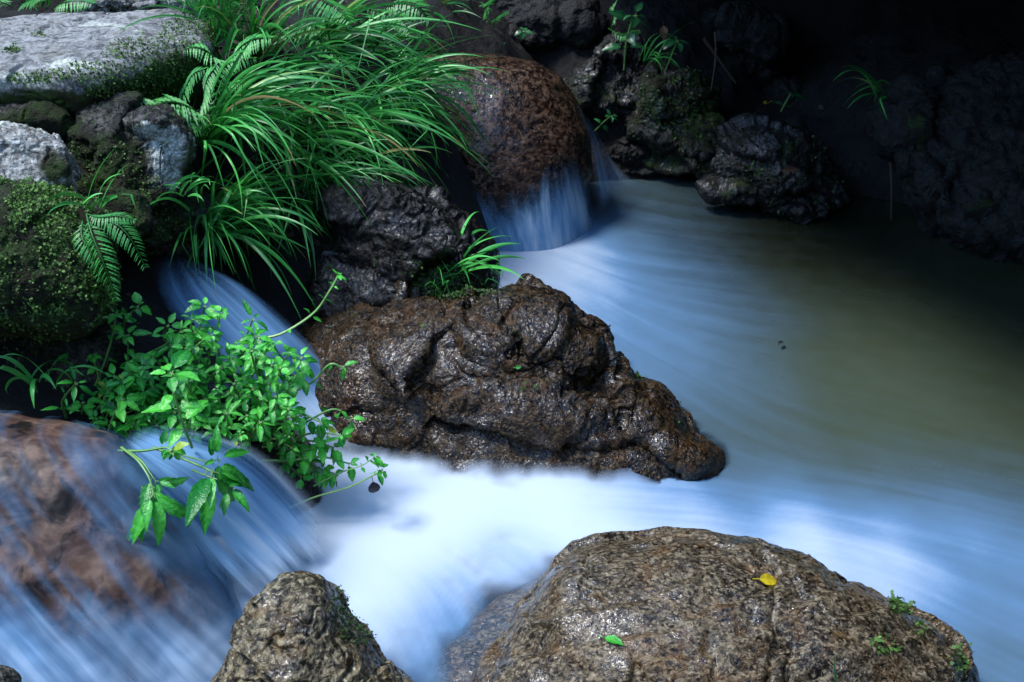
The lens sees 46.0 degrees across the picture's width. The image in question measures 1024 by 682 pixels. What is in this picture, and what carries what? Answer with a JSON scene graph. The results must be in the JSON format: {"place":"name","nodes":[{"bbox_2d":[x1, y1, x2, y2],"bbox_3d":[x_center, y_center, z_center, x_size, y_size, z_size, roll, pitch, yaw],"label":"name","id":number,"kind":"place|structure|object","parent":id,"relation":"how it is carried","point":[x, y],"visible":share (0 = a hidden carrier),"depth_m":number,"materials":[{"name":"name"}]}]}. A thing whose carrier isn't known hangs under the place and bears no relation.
{"place":"outdoors","nodes":[
{"label":"outdoors","id":0,"kind":"place"},
{"bbox_2d":[176,400,208,440],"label":"leafy herb","id":1,"kind":"object","parent":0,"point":[201,417],"visible":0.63,"depth_m":2.19,"materials":[{"name":"green plant"}]},
{"bbox_2d":[206,398,248,442],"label":"leafy herb","id":2,"kind":"object","parent":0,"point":[231,410],"visible":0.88,"depth_m":2.23,"materials":[{"name":"green plant"}]},
{"bbox_2d":[0,0,1023,648],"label":"ground","id":3,"kind":"structure","parent":0,"point":[902,36],"depth_m":3.86,"materials":[{"name":"soil"}]},
{"bbox_2d":[0,665,21,681],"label":"mossy rock","id":4,"kind":"object","parent":3,"relation":"on","point":[8,674],"visible":1,"depth_m":1.70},
{"bbox_2d":[0,99,75,141],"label":"damp rock","id":5,"kind":"object","parent":3,"relation":"on","point":[50,117],"visible":0.27,"depth_m":2.54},
{"bbox_2d":[0,121,81,194],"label":"lichen boulder","id":6,"kind":"object","parent":3,"relation":"on","point":[36,154],"visible":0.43,"depth_m":2.27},
{"bbox_2d":[0,178,118,340],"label":"mossy boulder","id":7,"kind":"object","parent":3,"relation":"on","point":[72,325],"visible":0.61,"depth_m":2.10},
{"bbox_2d":[44,155,135,214],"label":"grass tuft","id":8,"kind":"object","parent":7,"relation":"on","point":[82,197],"visible":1,"depth_m":2.16,"materials":[{"name":"green plant"}]},
{"bbox_2d":[72,212,149,301],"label":"fern","id":9,"kind":"object","parent":7,"relation":"on","point":[100,217],"visible":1,"depth_m":2.07,"materials":[{"name":"green plant"}]},
{"bbox_2d":[0,175,122,342],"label":"ground cover","id":10,"kind":"object","parent":3,"relation":"on","point":[44,186],"visible":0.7,"depth_m":2.11,"materials":[{"name":"green plant"}]},
{"bbox_2d":[42,366,93,418],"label":"leafy herb","id":11,"kind":"object","parent":3,"relation":"on","point":[73,389],"visible":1,"depth_m":2.19,"materials":[{"name":"green plant"}]},
{"bbox_2d":[0,92,208,388],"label":"moss","id":12,"kind":"object","parent":3,"relation":"on","point":[44,251],"visible":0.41,"depth_m":2.21,"materials":[{"name":"green plant"}]},
{"bbox_2d":[0,353,103,407],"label":"grass tuft","id":13,"kind":"object","parent":12,"relation":"on","point":[29,379],"visible":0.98,"depth_m":2.22,"materials":[{"name":"green plant"}]},
{"bbox_2d":[154,172,223,203],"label":"grass tuft","id":14,"kind":"object","parent":12,"relation":"on","point":[186,182],"visible":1,"depth_m":2.48,"materials":[{"name":"green plant"}]},
{"bbox_2d":[94,310,129,384],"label":"leafy herb","id":15,"kind":"object","parent":3,"relation":"on","point":[111,317],"visible":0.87,"depth_m":2.26,"materials":[{"name":"green plant"}]},
{"bbox_2d":[0,413,235,681],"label":"cascade boulder","id":16,"kind":"object","parent":3,"relation":"on","point":[75,563],"visible":0.69,"depth_m":2.00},
{"bbox_2d":[93,385,143,434],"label":"leafy herb","id":17,"kind":"object","parent":16,"relation":"on","point":[119,412],"visible":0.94,"depth_m":2.21,"materials":[{"name":"green plant"}]},
{"bbox_2d":[116,292,151,328],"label":"leafy herb","id":18,"kind":"object","parent":3,"relation":"on","point":[136,297],"visible":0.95,"depth_m":2.28,"materials":[{"name":"green plant"}]},
{"bbox_2d":[68,0,209,22],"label":"flat rock","id":19,"kind":"object","parent":3,"relation":"on","point":[112,6],"visible":0.31,"depth_m":3.09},
{"bbox_2d":[125,361,161,409],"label":"leafy herb","id":20,"kind":"object","parent":3,"relation":"on","point":[140,382],"visible":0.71,"depth_m":2.25,"materials":[{"name":"green plant"}]},
{"bbox_2d":[152,313,187,359],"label":"leafy herb","id":21,"kind":"object","parent":3,"relation":"on","point":[171,318],"visible":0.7,"depth_m":2.31,"materials":[{"name":"green plant"}]},
{"bbox_2d":[140,320,200,358],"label":"leafy herb","id":22,"kind":"object","parent":3,"relation":"on","point":[177,338],"visible":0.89,"depth_m":2.28,"materials":[{"name":"green plant"}]},
{"bbox_2d":[137,0,263,43],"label":"sedge clump","id":23,"kind":"object","parent":3,"relation":"on","point":[224,24],"visible":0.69,"depth_m":2.91,"materials":[{"name":"green plant"}]},
{"bbox_2d":[152,446,254,534],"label":"leafy herb","id":24,"kind":"object","parent":3,"relation":"on","point":[202,499],"visible":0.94,"depth_m":2.02,"materials":[{"name":"green plant"}]},
{"bbox_2d":[186,327,220,360],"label":"leafy herb","id":25,"kind":"object","parent":3,"relation":"on","point":[205,336],"visible":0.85,"depth_m":2.25,"materials":[{"name":"green plant"}]},
{"bbox_2d":[168,424,249,490],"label":"leafy herb","id":26,"kind":"object","parent":3,"relation":"on","point":[214,443],"visible":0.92,"depth_m":2.06,"materials":[{"name":"green plant"}]},
{"bbox_2d":[191,469,249,515],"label":"leafy herb","id":27,"kind":"object","parent":3,"relation":"on","point":[239,497],"visible":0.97,"depth_m":2.05,"materials":[{"name":"green plant"}]},
{"bbox_2d":[129,380,322,570],"bbox_3d":[-0.839,0.265,2.471,0.925,0.409,0.380,0,30,0],"label":"ledge rock","id":28,"kind":"object","parent":3,"relation":"on","point":[308,490],"visible":0.02,"depth_m":2.37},
{"bbox_2d":[0,319,124,387],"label":"damp rock","id":29,"kind":"object","parent":28,"relation":"on","point":[84,348],"visible":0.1,"depth_m":2.30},
{"bbox_2d":[59,393,101,416],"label":"leafy herb","id":30,"kind":"object","parent":28,"relation":"on","point":[77,406],"visible":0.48,"depth_m":2.26,"materials":[{"name":"green plant"}]},
{"bbox_2d":[110,325,151,367],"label":"leafy herb","id":31,"kind":"object","parent":28,"relation":"on","point":[127,339],"visible":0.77,"depth_m":2.30,"materials":[{"name":"green plant"}]},
{"bbox_2d":[133,411,172,438],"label":"leafy herb","id":32,"kind":"object","parent":28,"relation":"on","point":[148,429],"visible":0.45,"depth_m":2.24,"materials":[{"name":"green plant"}]},
{"bbox_2d":[138,351,175,392],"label":"leafy herb","id":33,"kind":"object","parent":28,"relation":"on","point":[148,360],"visible":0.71,"depth_m":2.28,"materials":[{"name":"green plant"}]},
{"bbox_2d":[205,346,242,386],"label":"leafy herb","id":34,"kind":"object","parent":28,"relation":"on","point":[238,361],"visible":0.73,"depth_m":2.27,"materials":[{"name":"green plant"}]},
{"bbox_2d":[262,436,299,466],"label":"leafy herb","id":35,"kind":"object","parent":28,"relation":"on","point":[290,456],"visible":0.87,"depth_m":2.31,"materials":[{"name":"green plant"}]},
{"bbox_2d":[265,355,297,395],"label":"leafy herb","id":36,"kind":"object","parent":28,"relation":"on","point":[278,360],"visible":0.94,"depth_m":2.25,"materials":[{"name":"green plant"}]},
{"bbox_2d":[277,455,314,488],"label":"leafy herb","id":37,"kind":"object","parent":28,"relation":"on","point":[300,482],"visible":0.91,"depth_m":2.34,"materials":[{"name":"green plant"}]},
{"bbox_2d":[284,347,318,395],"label":"leafy herb","id":38,"kind":"object","parent":28,"relation":"on","point":[299,378],"visible":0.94,"depth_m":2.32,"materials":[{"name":"green plant"}]},
{"bbox_2d":[256,269,346,339],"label":"leafy herb","id":39,"kind":"object","parent":28,"relation":"on","point":[340,277],"visible":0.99,"depth_m":2.41,"materials":[{"name":"green plant"}]},
{"bbox_2d":[262,428,345,465],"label":"leafy herb","id":40,"kind":"object","parent":28,"relation":"on","point":[336,455],"visible":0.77,"depth_m":2.33,"materials":[{"name":"green plant"}]},
{"bbox_2d":[276,439,332,467],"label":"leafy herb","id":41,"kind":"object","parent":28,"relation":"on","point":[322,455],"visible":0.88,"depth_m":2.31,"materials":[{"name":"green plant"}]},
{"bbox_2d":[256,445,359,481],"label":"leafy herb","id":42,"kind":"object","parent":28,"relation":"on","point":[304,466],"visible":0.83,"depth_m":2.33,"materials":[{"name":"green plant"}]},
{"bbox_2d":[260,360,356,406],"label":"leafy herb","id":43,"kind":"object","parent":28,"relation":"on","point":[343,372],"visible":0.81,"depth_m":2.34,"materials":[{"name":"green plant"}]},
{"bbox_2d":[270,406,366,441],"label":"leafy herb","id":44,"kind":"object","parent":28,"relation":"on","point":[346,416],"visible":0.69,"depth_m":2.33,"materials":[{"name":"green plant"}]},
{"bbox_2d":[294,464,343,489],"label":"leafy herb","id":45,"kind":"object","parent":28,"relation":"on","point":[333,481],"visible":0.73,"depth_m":2.34,"materials":[{"name":"green plant"}]},
{"bbox_2d":[118,136,337,324],"bbox_3d":[-0.644,-0.259,2.686,0.523,0.361,0.530,13,32,21],"label":"sedge clump","id":46,"kind":"object","parent":3,"relation":"on","point":[227,211],"visible":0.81,"depth_m":2.64,"materials":[{"name":"green plant"}]},
{"bbox_2d":[183,33,274,76],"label":"fern","id":47,"kind":"object","parent":3,"relation":"on","point":[248,48],"visible":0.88,"depth_m":2.72,"materials":[{"name":"green plant"}]},
{"bbox_2d":[113,0,373,78],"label":"sedge clump","id":48,"kind":"object","parent":3,"relation":"on","point":[274,27],"visible":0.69,"depth_m":2.94,"materials":[{"name":"green plant"}]},
{"bbox_2d":[229,341,266,384],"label":"leafy herb","id":49,"kind":"object","parent":3,"relation":"on","point":[256,352],"visible":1,"depth_m":2.25,"materials":[{"name":"green plant"}]},
{"bbox_2d":[170,277,335,443],"bbox_3d":[-0.489,0.035,2.571,0.540,0.438,0.261,20,35,30],"label":"water chute","id":50,"kind":"object","parent":3,"relation":"on","point":[231,301],"visible":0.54,"depth_m":2.58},
{"bbox_2d":[238,406,276,448],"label":"leafy herb","id":51,"kind":"object","parent":3,"relation":"on","point":[259,428],"visible":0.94,"depth_m":2.23,"materials":[{"name":"green plant"}]},
{"bbox_2d":[192,165,323,288],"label":"sedge clump","id":52,"kind":"object","parent":3,"relation":"on","point":[195,189],"visible":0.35,"depth_m":2.70,"materials":[{"name":"green plant"}]},
{"bbox_2d":[244,386,284,439],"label":"leafy herb","id":53,"kind":"object","parent":3,"relation":"on","point":[272,413],"visible":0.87,"depth_m":2.22,"materials":[{"name":"green plant"}]},
{"bbox_2d":[173,35,386,212],"bbox_3d":[-0.518,-0.493,2.683,0.492,0.378,0.500,-11,32,-18],"label":"sedge clump","id":54,"kind":"object","parent":3,"relation":"on","point":[243,125],"visible":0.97,"depth_m":2.66,"materials":[{"name":"green plant"}]},
{"bbox_2d":[152,60,219,137],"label":"fern","id":55,"kind":"object","parent":54,"relation":"on","point":[186,112],"visible":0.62,"depth_m":2.63,"materials":[{"name":"green plant"}]},
{"bbox_2d":[141,66,251,128],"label":"fern","id":56,"kind":"object","parent":54,"relation":"on","point":[181,93],"visible":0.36,"depth_m":2.66,"materials":[{"name":"green plant"}]},
{"bbox_2d":[187,27,381,163],"bbox_3d":[-0.576,-0.638,2.976,0.510,0.395,0.682,4,30,6],"label":"sedge clump","id":57,"kind":"object","parent":3,"relation":"on","point":[315,65],"visible":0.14,"depth_m":2.96,"materials":[{"name":"green plant"}]},
{"bbox_2d":[275,394,306,444],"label":"leafy herb","id":58,"kind":"object","parent":3,"relation":"on","point":[287,426],"visible":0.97,"depth_m":2.24,"materials":[{"name":"green plant"}]},
{"bbox_2d":[191,52,419,245],"bbox_3d":[-0.487,-0.472,2.950,0.566,0.467,0.791,0,30,0],"label":"sedge clump","id":59,"kind":"object","parent":3,"relation":"on","point":[336,130],"visible":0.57,"depth_m":2.84,"materials":[{"name":"green plant"}]},
{"bbox_2d":[202,122,415,277],"bbox_3d":[-0.460,-0.332,2.876,0.498,0.315,0.543,0,30,0],"label":"sedge clump","id":60,"kind":"object","parent":3,"relation":"on","point":[335,163],"visible":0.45,"depth_m":2.81,"materials":[{"name":"green plant"}]},
{"bbox_2d":[285,406,335,439],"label":"leafy herb","id":61,"kind":"object","parent":3,"relation":"on","point":[320,432],"visible":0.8,"depth_m":2.28,"materials":[{"name":"green plant"}]},
{"bbox_2d":[210,570,412,681],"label":"pointed rock","id":62,"kind":"object","parent":3,"relation":"on","point":[292,635],"visible":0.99,"depth_m":1.82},
{"bbox_2d":[248,584,376,644],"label":"moss","id":63,"kind":"object","parent":62,"relation":"on","point":[347,621],"visible":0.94,"depth_m":1.89,"materials":[{"name":"green plant"}]},
{"bbox_2d":[287,424,354,449],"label":"leafy herb","id":64,"kind":"object","parent":3,"relation":"on","point":[346,432],"visible":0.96,"depth_m":2.31,"materials":[{"name":"green plant"}]},
{"bbox_2d":[225,0,480,165],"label":"sedge clump","id":65,"kind":"object","parent":3,"relation":"on","point":[352,43],"visible":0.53,"depth_m":3.11,"materials":[{"name":"green plant"}]},
{"bbox_2d":[303,0,416,73],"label":"fern","id":66,"kind":"object","parent":3,"relation":"on","point":[327,12],"visible":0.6,"depth_m":3.09,"materials":[{"name":"green plant"}]},
{"bbox_2d":[255,34,503,205],"bbox_3d":[-0.327,-0.506,2.990,0.562,0.446,0.824,14,33,23],"label":"sedge clump","id":67,"kind":"object","parent":3,"relation":"on","point":[386,111],"visible":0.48,"depth_m":2.99,"materials":[{"name":"green plant"}]},
{"bbox_2d":[321,113,450,186],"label":"sedge clump","id":68,"kind":"object","parent":3,"relation":"on","point":[396,167],"visible":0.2,"depth_m":2.96,"materials":[{"name":"green plant"}]},
{"bbox_2d":[363,0,433,46],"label":"fern","id":69,"kind":"object","parent":3,"relation":"on","point":[404,8],"visible":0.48,"depth_m":3.30,"materials":[{"name":"green plant"}]},
{"bbox_2d":[307,176,500,318],"bbox_3d":[-0.280,-0.174,2.953,0.510,0.496,0.455,0,30,0],"label":"wet rock","id":70,"kind":"object","parent":3,"relation":"on","point":[423,224],"visible":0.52,"depth_m":2.78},
{"bbox_2d":[331,0,485,146],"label":"sedge clump","id":71,"kind":"object","parent":3,"relation":"on","point":[400,37],"visible":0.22,"depth_m":3.21,"materials":[{"name":"green plant"}]},
{"bbox_2d":[375,13,513,181],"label":"sedge clump","id":72,"kind":"object","parent":3,"relation":"on","point":[440,75],"visible":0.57,"depth_m":3.15,"materials":[{"name":"green plant"}]},
{"bbox_2d":[307,185,680,457],"bbox_3d":[-0.072,0.063,2.691,1.144,0.594,0.698,22,36,32],"label":"moss","id":73,"kind":"object","parent":3,"relation":"on","point":[457,294],"visible":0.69,"depth_m":2.76,"materials":[{"name":"green plant"}]},
{"bbox_2d":[437,212,524,282],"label":"grass tuft","id":74,"kind":"object","parent":73,"relation":"on","point":[463,264],"visible":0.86,"depth_m":2.74,"materials":[{"name":"green plant"}]},
{"bbox_2d":[410,51,592,220],"bbox_3d":[-0.072,-0.560,3.633,0.626,0.605,0.555,0,30,0],"label":"rounded boulder","id":75,"kind":"object","parent":3,"relation":"on","point":[535,132],"visible":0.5,"depth_m":3.42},
{"bbox_2d":[293,273,727,483],"bbox_3d":[-0.054,0.133,2.757,1.122,0.571,0.676,0,30,0],"label":"layered rock","id":76,"kind":"object","parent":3,"relation":"on","point":[440,389],"visible":0.66,"depth_m":2.54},
{"bbox_2d":[181,297,221,345],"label":"leafy herb","id":77,"kind":"object","parent":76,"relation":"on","point":[195,304],"visible":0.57,"depth_m":2.31,"materials":[{"name":"green plant"}]},
{"bbox_2d":[235,326,273,368],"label":"leafy herb","id":78,"kind":"object","parent":76,"relation":"on","point":[245,339],"visible":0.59,"depth_m":2.28,"materials":[{"name":"green plant"}]},
{"bbox_2d":[489,0,607,51],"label":"shadowed rock","id":79,"kind":"object","parent":3,"relation":"on","point":[577,24],"visible":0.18,"depth_m":3.93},
{"bbox_2d":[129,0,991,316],"bbox_3d":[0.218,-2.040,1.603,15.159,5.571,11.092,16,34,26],"label":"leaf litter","id":80,"kind":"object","parent":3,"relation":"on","point":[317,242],"visible":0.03,"depth_m":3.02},
{"bbox_2d":[563,31,673,124],"bbox_3d":[0.304,-0.843,4.013,0.425,0.405,0.437,-17,34,-27],"label":"speckled rock","id":81,"kind":"object","parent":3,"relation":"on","point":[599,82],"visible":0.49,"depth_m":3.85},
{"bbox_2d":[638,21,694,72],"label":"grass tuft","id":82,"kind":"object","parent":3,"relation":"on","point":[649,48],"visible":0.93,"depth_m":3.66,"materials":[{"name":"green plant"}]},
{"bbox_2d":[625,68,725,178],"bbox_3d":[0.520,-0.706,3.902,0.330,0.362,0.441,-14,33,-23],"label":"mossy rock","id":83,"kind":"object","parent":3,"relation":"on","point":[669,160],"visible":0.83,"depth_m":3.79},
{"bbox_2d":[438,526,979,681],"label":"boulder","id":84,"kind":"object","parent":3,"relation":"on","point":[669,604],"visible":0.96,"depth_m":1.82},
{"bbox_2d":[869,590,973,675],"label":"moss","id":85,"kind":"object","parent":84,"relation":"on","point":[902,604],"visible":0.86,"depth_m":1.86,"materials":[{"name":"green plant"}]},
{"bbox_2d":[624,66,843,220],"bbox_3d":[0.694,-0.591,3.799,0.774,0.474,0.481,16,34,26],"label":"moss","id":86,"kind":"object","parent":3,"relation":"on","point":[691,114],"visible":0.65,"depth_m":3.78,"materials":[{"name":"green plant"}]},
{"bbox_2d":[701,0,794,86],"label":"shadowed rock","id":87,"kind":"object","parent":3,"relation":"on","point":[756,37],"visible":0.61,"depth_m":4.14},
{"bbox_2d":[695,112,850,224],"bbox_3d":[0.810,-0.513,3.765,0.508,0.396,0.459,0,30,0],"label":"wet boulder","id":88,"kind":"object","parent":3,"relation":"on","point":[717,186],"visible":0.71,"depth_m":3.61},
{"bbox_2d":[763,76,803,106],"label":"damp rock","id":89,"kind":"object","parent":3,"relation":"on","point":[777,88],"visible":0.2,"depth_m":4.20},
{"bbox_2d":[864,50,1023,265],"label":"dark boulder","id":90,"kind":"object","parent":3,"relation":"on","point":[948,143],"visible":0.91,"depth_m":3.42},
{"bbox_2d":[832,65,890,124],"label":"grass tuft","id":91,"kind":"object","parent":90,"relation":"on","point":[870,82],"visible":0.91,"depth_m":3.57,"materials":[{"name":"green plant"}]},
{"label":"chute rock","id":92,"kind":"object","parent":3,"relation":"on","visible":0},
{"bbox_2d":[64,91,215,261],"bbox_3d":[-0.831,-0.347,2.637,0.344,0.397,0.340,13,33,22],"label":"lichen rock","id":93,"kind":"object","parent":92,"relation":"on","point":[159,126],"visible":0.56,"depth_m":2.51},
{"bbox_2d":[82,185,153,245],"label":"mossy stone","id":94,"kind":"object","parent":93,"relation":"on","point":[141,213],"visible":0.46,"depth_m":2.38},
{"bbox_2d":[223,174,1023,681],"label":"water","id":95,"kind":"structure","parent":0,"point":[863,422],"depth_m":2.64,"materials":[{"name":"liquid"}]},
{"bbox_2d":[0,462,242,681],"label":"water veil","id":96,"kind":"object","parent":95,"relation":"on","point":[35,646],"visible":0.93,"depth_m":1.96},
{"bbox_2d":[117,430,189,459],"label":"leafy herb","id":97,"kind":"object","parent":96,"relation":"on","point":[177,449],"visible":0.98,"depth_m":2.04,"materials":[{"name":"green plant"}]},
{"bbox_2d":[120,446,194,545],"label":"leafy herb","id":98,"kind":"object","parent":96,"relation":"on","point":[160,506],"visible":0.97,"depth_m":2.00,"materials":[{"name":"green plant"}]},
{"bbox_2d":[128,450,188,514],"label":"leafy herb","id":99,"kind":"object","parent":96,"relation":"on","point":[146,493],"visible":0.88,"depth_m":2.02,"materials":[{"name":"green plant"}]},
{"bbox_2d":[128,432,318,589],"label":"water cascade","id":100,"kind":"object","parent":95,"relation":"on","point":[268,530],"visible":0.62,"depth_m":2.18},
{"bbox_2d":[141,349,206,448],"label":"leafy herb","id":101,"kind":"object","parent":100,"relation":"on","point":[179,358],"visible":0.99,"depth_m":2.08,"materials":[{"name":"green plant"}]},
{"bbox_2d":[297,457,388,504],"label":"leafy herb","id":102,"kind":"object","parent":95,"relation":"on","point":[379,473],"visible":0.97,"depth_m":2.29,"materials":[{"name":"green plant"}]},
{"bbox_2d":[482,180,591,251],"bbox_3d":[0.021,-0.390,3.441,0.492,0.272,0.197,-4,30,-7],"label":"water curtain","id":103,"kind":"object","parent":95,"relation":"on","point":[561,219],"visible":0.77,"depth_m":3.41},
{"bbox_2d":[596,147,621,192],"bbox_3d":[0.270,-0.582,3.635,0.150,0.352,0.264,21,36,31],"label":"water spill","id":104,"kind":"object","parent":95,"relation":"on","point":[604,180],"visible":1,"depth_m":3.59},
{"bbox_2d":[608,136,657,176],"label":"wet stone","id":105,"kind":"object","parent":95,"relation":"on","point":[623,150],"visible":0.62,"depth_m":3.88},
{"bbox_2d":[601,3,648,69],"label":"leafy herb","id":106,"kind":"object","parent":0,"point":[623,16],"visible":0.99,"depth_m":3.59,"materials":[{"name":"green plant"}]},
{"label":"rock cliff","id":107,"kind":"object","parent":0,"visible":0},
{"bbox_2d":[0,9,225,117],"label":"flat boulder","id":108,"kind":"object","parent":107,"relation":"on","point":[78,37],"visible":0.35,"depth_m":2.67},
{"bbox_2d":[0,0,95,12],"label":"fern","id":109,"kind":"object","parent":108,"relation":"on","point":[31,3],"visible":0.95,"depth_m":2.96,"materials":[{"name":"green plant"}]},
{"bbox_2d":[0,9,218,100],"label":"moss","id":110,"kind":"object","parent":108,"relation":"on","point":[148,76],"visible":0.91,"depth_m":2.63,"materials":[{"name":"green plant"}]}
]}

